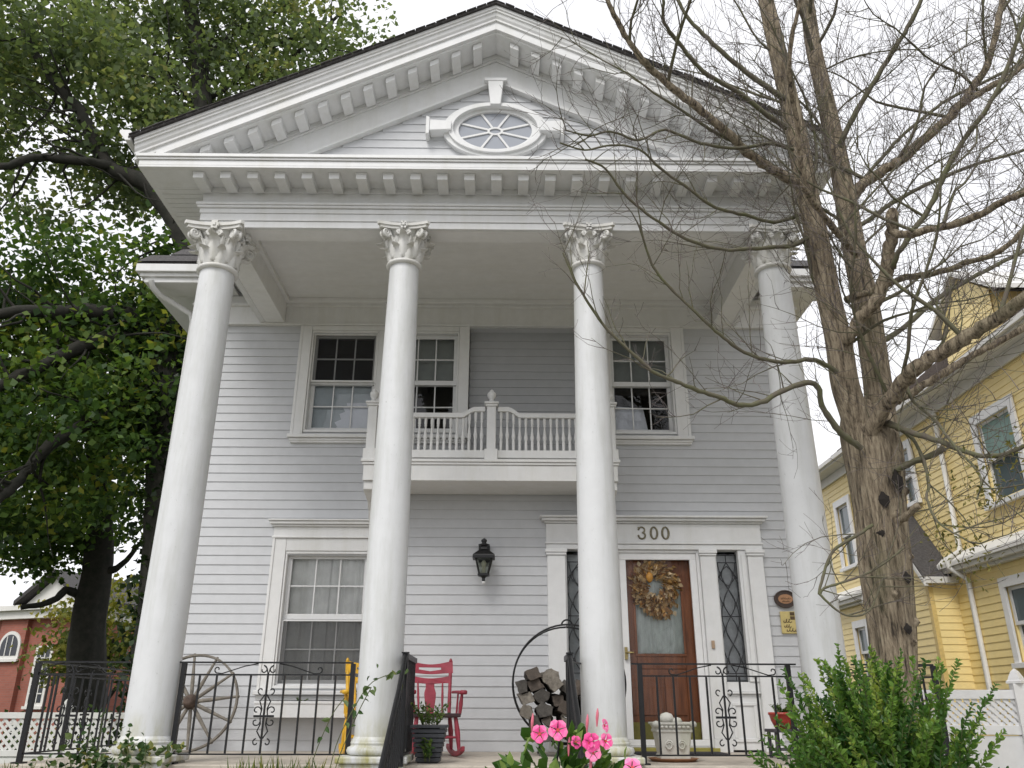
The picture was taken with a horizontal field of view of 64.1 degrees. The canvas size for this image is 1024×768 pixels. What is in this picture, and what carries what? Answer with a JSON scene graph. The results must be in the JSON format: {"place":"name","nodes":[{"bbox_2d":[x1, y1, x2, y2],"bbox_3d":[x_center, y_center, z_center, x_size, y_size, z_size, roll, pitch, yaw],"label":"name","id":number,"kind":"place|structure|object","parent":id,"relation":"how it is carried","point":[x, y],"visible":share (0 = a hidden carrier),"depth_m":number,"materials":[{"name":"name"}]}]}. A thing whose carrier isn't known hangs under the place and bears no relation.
{"place":"outdoors","nodes":[
{"label":"outdoors","id":0,"kind":"place"},
{"bbox_2d":[0,569,138,749],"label":"brick church","id":1,"kind":"structure","parent":0,"point":[14,620],"depth_m":28.08,"materials":[{"name":"brick"}]},
{"bbox_2d":[0,631,20,661],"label":"window","id":2,"kind":"structure","parent":1,"relation":"in","point":[7,654],"depth_m":28.15,"materials":[{"name":"paint"}]},
{"bbox_2d":[5,722,22,749],"bbox_3d":[-16.397,11.651,26.957,1.120,0.960,0.117,-8,-23,20],"label":"window","id":3,"kind":"structure","parent":1,"relation":"in","point":[15,728],"depth_m":27.06,"materials":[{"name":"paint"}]},
{"bbox_2d":[21,646,53,708],"bbox_3d":[-15.894,9.837,27.466,0.890,2.010,0.117,-8,-23,20],"label":"window","id":4,"kind":"structure","parent":1,"relation":"in","point":[39,699],"depth_m":27.33,"materials":[{"name":"paint"}]},
{"bbox_2d":[0,0,1023,605],"label":"sky","id":5,"kind":"structure","parent":0,"point":[588,17],"materials":[{"name":"white"}]},
{"bbox_2d":[485,708,641,767],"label":"flowering plant","id":6,"kind":"object","parent":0,"point":[579,736],"visible":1,"depth_m":3.33,"materials":[{"name":"pink plant"}]},
{"bbox_2d":[746,643,1008,767],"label":"green shrub","id":7,"kind":"object","parent":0,"point":[873,731],"visible":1,"depth_m":3.76,"materials":[{"name":"green plant"}]},
{"bbox_2d":[818,271,1023,735],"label":"yellow house","id":8,"kind":"structure","parent":0,"point":[978,631],"depth_m":12.73,"materials":[{"name":"paint"}]},
{"bbox_2d":[832,494,857,572],"bbox_3d":[7.017,3.131,17.137,0.160,1.480,0.900,0,-22,-1],"label":"window","id":9,"kind":"structure","parent":8,"relation":"in","point":[845,512],"depth_m":17.21,"materials":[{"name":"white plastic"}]},
{"bbox_2d":[851,619,869,675],"bbox_3d":[7.011,5.297,16.225,0.160,1.180,0.800,0,-22,-1],"label":"window","id":10,"kind":"structure","parent":8,"relation":"in","point":[863,633],"depth_m":16.41,"materials":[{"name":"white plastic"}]},
{"bbox_2d":[902,438,922,508],"bbox_3d":[7.049,1.632,14.601,0.160,1.160,0.780,0,-22,-1],"label":"window","id":11,"kind":"structure","parent":8,"relation":"in","point":[908,454],"depth_m":14.46,"materials":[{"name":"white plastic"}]},
{"bbox_2d":[968,394,1023,510],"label":"window","id":12,"kind":"structure","parent":8,"relation":"in","point":[1005,474],"depth_m":11.86,"materials":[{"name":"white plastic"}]},
{"bbox_2d":[997,572,1023,668],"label":"window","id":13,"kind":"structure","parent":8,"relation":"in","point":[1016,593],"depth_m":11.48,"materials":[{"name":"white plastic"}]},
{"label":"ground","id":14,"kind":"structure","parent":0,"visible":0},
{"bbox_2d":[0,704,123,749],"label":"hedge","id":15,"kind":"object","parent":14,"relation":"on","point":[28,746],"visible":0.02,"depth_m":13.72,"materials":[{"name":"plant"}]},
{"bbox_2d":[0,699,124,763],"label":"lattice fence","id":16,"kind":"object","parent":14,"relation":"on","point":[8,756],"visible":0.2,"depth_m":12.81,"materials":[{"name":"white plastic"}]},
{"bbox_2d":[0,271,145,741],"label":"maple tree","id":17,"kind":"object","parent":14,"relation":"on","point":[86,640],"visible":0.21,"depth_m":17.11,"materials":[{"name":"green plant"}]},
{"bbox_2d":[9,572,138,704],"bbox_3d":[-11.798,8.242,24.026,6.062,5.374,4.561,0,-22,-1],"label":"tree","id":18,"kind":"object","parent":14,"relation":"on","point":[61,646],"visible":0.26,"depth_m":23.89,"materials":[{"name":"green plant"}]},
{"bbox_2d":[119,577,136,681],"bbox_3d":[-8.481,7.731,23.036,6.151,5.614,4.047,0,-22,-1],"label":"tree","id":19,"kind":"object","parent":14,"relation":"on","point":[121,652],"depth_m":22.51,"materials":[{"name":"green plant"}]},
{"bbox_2d":[0,0,398,752],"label":"ivy clad tree","id":20,"kind":"object","parent":14,"relation":"on","point":[130,398],"visible":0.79,"depth_m":15.99,"materials":[{"name":"green plant"}]},
{"bbox_2d":[0,0,973,767],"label":"house","id":21,"kind":"structure","parent":14,"relation":"on","point":[402,392],"depth_m":9.00,"materials":[{"name":"grey paint"}]},
{"bbox_2d":[2,759,77,767],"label":"grass tuft","id":22,"kind":"object","parent":21,"relation":"on","point":[31,766],"visible":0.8,"depth_m":6.39,"materials":[{"name":"green plant"}]},
{"bbox_2d":[10,661,131,763],"bbox_3d":[-3.646,2.719,6.798,0.815,0.790,0.090,0,-22,-1],"label":"iron railing","id":23,"kind":"object","parent":21,"relation":"on","point":[21,753],"visible":0.94,"depth_m":6.80,"materials":[{"name":"black metal"}]},
{"bbox_2d":[25,663,131,752],"bbox_3d":[-4.020,3.114,7.796,0.090,0.790,2.035,0,-22,-1],"label":"iron railing","id":24,"kind":"object","parent":21,"relation":"on","point":[70,703],"visible":0.69,"depth_m":7.64,"materials":[{"name":"black metal"}]},
{"bbox_2d":[16,708,186,767],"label":"ivy plant","id":25,"kind":"object","parent":21,"relation":"on","point":[126,744],"visible":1,"depth_m":6.33,"materials":[{"name":"green plant"}]},
{"bbox_2d":[175,653,239,752],"bbox_3d":[-3.337,3.297,8.488,0.986,0.986,0.160,0,-32,-1],"label":"wagon wheel","id":26,"kind":"object","parent":21,"relation":"on","point":[188,703],"visible":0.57,"depth_m":8.47,"materials":[{"name":"brown wood"}]},
{"bbox_2d":[171,661,355,763],"bbox_3d":[-2.064,2.730,6.812,1.520,0.790,0.090,0,-22,-1],"label":"iron railing","id":27,"kind":"object","parent":21,"relation":"on","point":[179,701],"visible":0.98,"depth_m":6.82,"materials":[{"name":"black metal"}]},
{"bbox_2d":[220,754,331,767],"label":"grass tuft","id":28,"kind":"object","parent":21,"relation":"on","point":[308,764],"visible":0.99,"depth_m":6.39,"materials":[{"name":"green plant"}]},
{"bbox_2d":[253,701,353,717],"bbox_3d":[-2.080,3.442,8.654,1.260,0.162,0.210,0,-22,-1],"label":"window box","id":29,"kind":"object","parent":21,"relation":"attached to","point":[307,709],"visible":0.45,"depth_m":8.56,"materials":[{"name":"white paint"}]},
{"bbox_2d":[253,518,368,700],"bbox_3d":[-2.114,2.525,9.235,1.410,1.956,0.325,0,-22,-1],"label":"window","id":30,"kind":"structure","parent":21,"relation":"in","point":[314,605],"depth_m":9.29,"materials":[{"name":"paint"}]},
{"bbox_2d":[338,658,358,753],"bbox_3d":[-1.394,3.126,7.963,0.562,0.901,0.774,6,-22,-14],"label":"rocking chair","id":31,"kind":"object","parent":21,"relation":"on","point":[346,695],"visible":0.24,"depth_m":7.98,"materials":[{"name":"yellow paint"}]},
{"bbox_2d":[287,325,467,443],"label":"window","id":32,"kind":"structure","parent":21,"relation":"in","point":[335,378],"depth_m":10.28,"materials":[{"name":"paint"}]},
{"bbox_2d":[378,652,416,767],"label":"stair handrail","id":33,"kind":"object","parent":21,"relation":"on","point":[397,740],"visible":0.99,"depth_m":6.44,"materials":[{"name":"black metal"}]},
{"bbox_2d":[311,664,408,767],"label":"climbing vine","id":34,"kind":"object","parent":33,"relation":"attached to","point":[390,675],"visible":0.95,"depth_m":6.42,"materials":[{"name":"green plant"}]},
{"bbox_2d":[372,327,469,434],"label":"window","id":35,"kind":"structure","parent":21,"relation":"in","point":[442,361],"depth_m":10.44,"materials":[{"name":"paint"}]},
{"bbox_2d":[410,724,448,763],"bbox_3d":[-0.702,3.042,6.919,0.310,0.295,0.310,0,-22,-1],"label":"black planter","id":36,"kind":"object","parent":21,"relation":"on","point":[436,734],"visible":0.99,"depth_m":6.82,"materials":[{"name":"plastic"}]},
{"bbox_2d":[411,701,450,761],"bbox_3d":[-0.713,2.936,6.937,0.312,0.468,0.357,19,-28,-39],"label":"potted plant","id":37,"kind":"object","parent":36,"relation":"in","point":[426,720],"visible":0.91,"depth_m":6.93,"materials":[{"name":"green plant"}]},
{"bbox_2d":[411,658,466,755],"bbox_3d":[-0.758,3.112,7.922,0.562,0.901,0.774,6,-22,-14],"label":"rocking chair","id":38,"kind":"object","parent":21,"relation":"on","point":[430,691],"visible":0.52,"depth_m":8.14,"materials":[{"name":"red paint"}]},
{"bbox_2d":[473,538,494,583],"bbox_3d":[-0.318,2.006,9.251,0.248,0.522,0.296,0,-22,-1],"label":"wall lantern","id":39,"kind":"object","parent":21,"relation":"attached to","point":[483,555],"depth_m":9.15,"materials":[{"name":"black metal"}]},
{"bbox_2d":[425,78,563,155],"bbox_3d":[-0.180,-2.873,8.867,1.484,1.007,0.145,0,-22,-1],"label":"oval window","id":40,"kind":"structure","parent":21,"relation":"in","point":[472,130],"depth_m":8.83,"materials":[{"name":"white paint"}]},
{"bbox_2d":[512,619,626,755],"bbox_3d":[0.562,3.011,8.183,1.127,1.276,0.416,0,-22,-1],"label":"log rack","id":41,"kind":"object","parent":21,"relation":"on","point":[531,640],"visible":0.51,"depth_m":8.19,"materials":[{"name":"black metal"}]},
{"bbox_2d":[528,715,542,727],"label":"log","id":42,"kind":"object","parent":41,"relation":"on","point":[537,721],"visible":0.38,"depth_m":7.84,"materials":[{"name":"wood"}]},
{"bbox_2d":[519,704,532,718],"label":"log","id":43,"kind":"object","parent":42,"relation":"on","point":[526,711],"visible":0.91,"depth_m":7.79,"materials":[{"name":"beige wood"}]},
{"bbox_2d":[517,691,534,704],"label":"log","id":44,"kind":"object","parent":43,"relation":"on","point":[526,698],"visible":0.9,"depth_m":7.89,"materials":[{"name":"beige wood"}]},
{"bbox_2d":[515,679,531,693],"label":"log","id":45,"kind":"object","parent":44,"relation":"on","point":[522,686],"visible":0.7,"depth_m":7.90,"materials":[{"name":"grey wood"}]},
{"bbox_2d":[534,702,552,718],"bbox_3d":[0.308,3.233,8.082,0.179,0.147,0.574,0,-25,0],"label":"log","id":46,"kind":"object","parent":42,"relation":"on","point":[542,710],"visible":0.83,"depth_m":7.82,"materials":[{"name":"grey wood"}]},
{"bbox_2d":[533,688,549,704],"bbox_3d":[0.286,3.108,8.114,0.159,0.135,0.558,0,-24,0],"label":"log","id":47,"kind":"object","parent":46,"relation":"on","point":[541,695],"visible":0.78,"depth_m":7.88,"materials":[{"name":"grey wood"}]},
{"bbox_2d":[527,678,545,693],"bbox_3d":[0.245,3.021,8.183,0.178,0.135,0.572,-1,-23,3],"label":"log","id":48,"kind":"object","parent":47,"relation":"on","point":[535,685],"visible":0.89,"depth_m":7.92,"materials":[{"name":"wood"}]},
{"bbox_2d":[524,666,541,680],"bbox_3d":[0.203,2.924,8.194,0.170,0.130,0.582,0,-24,0],"label":"log","id":49,"kind":"object","parent":48,"relation":"on","point":[532,674],"visible":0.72,"depth_m":7.94,"materials":[{"name":"wood"}]},
{"bbox_2d":[543,728,564,742],"bbox_3d":[0.413,3.422,8.000,0.211,0.124,0.532,-1,-20,4],"label":"log","id":50,"kind":"object","parent":41,"relation":"on","point":[549,739],"visible":0.33,"depth_m":7.75,"materials":[{"name":"wood"}]},
{"bbox_2d":[541,716,552,727],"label":"log","id":51,"kind":"object","parent":50,"relation":"on","point":[546,721],"visible":0.75,"depth_m":7.81,"materials":[{"name":"wood"}]},
{"bbox_2d":[606,328,694,445],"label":"window","id":52,"kind":"structure","parent":21,"relation":"in","point":[629,385],"depth_m":10.40,"materials":[{"name":"paint"}]},
{"bbox_2d":[627,560,682,620],"bbox_3d":[1.645,2.339,9.361,0.638,0.722,0.157,0,-22,-1],"label":"wreath","id":53,"kind":"object","parent":21,"relation":"attached to","point":[658,606],"visible":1,"depth_m":9.34,"materials":[{"name":"brown plant"}]},
{"bbox_2d":[625,560,701,739],"bbox_3d":[1.671,2.933,9.198,0.945,2.070,0.063,0,-22,-1],"label":"wooden door","id":54,"kind":"structure","parent":21,"relation":"in","point":[673,640],"depth_m":9.16,"materials":[{"name":"brown wood"}]},
{"bbox_2d":[618,550,713,747],"bbox_3d":[1.673,2.894,9.078,0.961,2.085,0.145,0,-22,-1],"label":"storm door","id":55,"kind":"structure","parent":21,"relation":"in","point":[691,555],"depth_m":9.14,"materials":[{"name":"white plastic"}]},
{"bbox_2d":[648,757,698,762],"bbox_3d":[1.415,3.291,7.167,0.445,0.025,0.445,0,-22,-1],"label":"plant saucer","id":56,"kind":"object","parent":21,"relation":"on","point":[656,759],"visible":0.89,"depth_m":7.01,"materials":[{"name":"ceramic"}]},
{"bbox_2d":[648,712,696,758],"bbox_3d":[1.415,3.106,7.237,0.392,0.374,0.366,0,-22,-1],"label":"white planter","id":57,"kind":"object","parent":56,"relation":"on","point":[668,732],"visible":0.88,"depth_m":7.11,"materials":[{"name":"stone"}]},
{"bbox_2d":[634,751,727,754],"bbox_3d":[1.651,3.747,8.302,1.000,0.014,0.440,0,-22,-1],"label":"door mat","id":58,"kind":"object","parent":21,"relation":"on","point":[691,753],"depth_m":8.14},
{"bbox_2d":[631,663,799,764],"bbox_3d":[1.718,2.755,6.846,1.405,0.790,0.090,0,-22,-1],"label":"iron railing","id":59,"kind":"object","parent":21,"relation":"on","point":[640,676],"visible":1,"depth_m":6.86,"materials":[{"name":"black metal"}]},
{"bbox_2d":[764,703,803,758],"bbox_3d":[2.570,3.267,7.728,0.289,0.493,0.289,0,-22,-1],"label":"red flower pot","id":60,"kind":"object","parent":21,"relation":"on","point":[783,716],"visible":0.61,"depth_m":7.69,"materials":[{"name":"ceramic"}]},
{"bbox_2d":[774,590,793,607],"bbox_3d":[3.092,2.433,9.255,0.250,0.196,0.031,0,-22,-1],"label":"oval plaque","id":61,"kind":"object","parent":21,"relation":"attached to","point":[783,598],"visible":0.82,"depth_m":9.25,"materials":[{"name":"brown wood"}]},
{"bbox_2d":[780,611,796,633],"bbox_3d":[3.126,2.672,9.165,0.224,0.240,0.024,0,-22,-1],"label":"square plaque","id":62,"kind":"object","parent":21,"relation":"attached to","point":[788,622],"visible":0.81,"depth_m":9.16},
{"bbox_2d":[851,666,927,716],"bbox_3d":[3.589,3.164,7.864,0.090,0.790,2.035,0,-22,-1],"label":"iron railing","id":63,"kind":"object","parent":21,"relation":"on","point":[924,688],"depth_m":7.15,"materials":[{"name":"black metal"}]},
{"bbox_2d":[850,664,949,756],"bbox_3d":[3.257,2.765,6.859,0.778,0.790,0.090,0,-22,-1],"label":"iron railing","id":64,"kind":"object","parent":21,"relation":"on","point":[932,669],"visible":0.07,"depth_m":6.93,"materials":[{"name":"black metal"}]},
{"bbox_2d":[564,652,587,767],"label":"stair handrail","id":65,"kind":"object","parent":14,"relation":"on","point":[572,709],"visible":0.56,"depth_m":6.49,"materials":[{"name":"black metal"}]},
{"bbox_2d":[495,0,1023,738],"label":"bare tree","id":66,"kind":"object","parent":14,"relation":"on","point":[869,428],"visible":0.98,"depth_m":6.34,"materials":[{"name":"brown plant"}]},
{"bbox_2d":[918,668,1023,767],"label":"lattice fence","id":67,"kind":"object","parent":14,"relation":"on","point":[1010,750],"visible":0.47,"depth_m":8.41,"materials":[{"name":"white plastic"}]},
{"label":"log","id":68,"kind":"object","parent":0,"visible":0},
{"bbox_2d":[556,715,566,729],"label":"log","id":69,"kind":"object","parent":68,"relation":"on","point":[559,717],"visible":0.2,"depth_m":7.88,"materials":[{"name":"wood"}]},
{"bbox_2d":[551,700,566,716],"bbox_3d":[0.481,3.222,8.104,0.152,0.135,0.586,3,-24,-7],"label":"log","id":70,"kind":"object","parent":69,"relation":"on","point":[560,709],"visible":0.38,"depth_m":7.86,"materials":[{"name":"wood"}]},
{"bbox_2d":[546,693,563,706],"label":"log","id":71,"kind":"object","parent":70,"relation":"on","point":[554,699],"visible":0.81,"depth_m":7.90,"materials":[{"name":"wood"}]},
{"bbox_2d":[545,677,563,693],"bbox_3d":[0.413,3.004,8.142,0.158,0.143,0.589,1,-23,-1],"label":"log","id":72,"kind":"object","parent":71,"relation":"on","point":[555,684],"visible":0.91,"depth_m":7.88,"materials":[{"name":"beige wood"}]},
{"bbox_2d":[540,668,559,686],"bbox_3d":[0.366,2.943,8.196,0.176,0.172,0.525,1,-21,-3],"label":"log","id":73,"kind":"object","parent":72,"relation":"on","point":[549,675],"visible":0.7,"depth_m":7.97,"materials":[{"name":"beige wood"}]},
{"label":"log","id":74,"kind":"object","parent":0,"visible":0},
{"bbox_2d":[559,692,577,700],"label":"log","id":75,"kind":"object","parent":74,"relation":"on","point":[563,694],"visible":0.17,"depth_m":8.11,"materials":[{"name":"wood"}]},
{"bbox_2d":[559,679,565,693],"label":"log","id":76,"kind":"object","parent":75,"relation":"on","point":[562,688],"visible":0.43,"depth_m":7.94,"materials":[{"name":"wood"}]},
{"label":"log","id":77,"kind":"object","parent":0,"visible":0},
{"bbox_2d":[578,695,580,706],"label":"log","id":78,"kind":"object","parent":77,"relation":"on","point":[579,699],"visible":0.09,"depth_m":8.05,"materials":[{"name":"wood"}]},
{"bbox_2d":[575,679,580,694],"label":"log","id":79,"kind":"object","parent":78,"relation":"on","point":[578,686],"visible":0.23,"depth_m":7.95,"materials":[{"name":"grey wood"}]}
]}

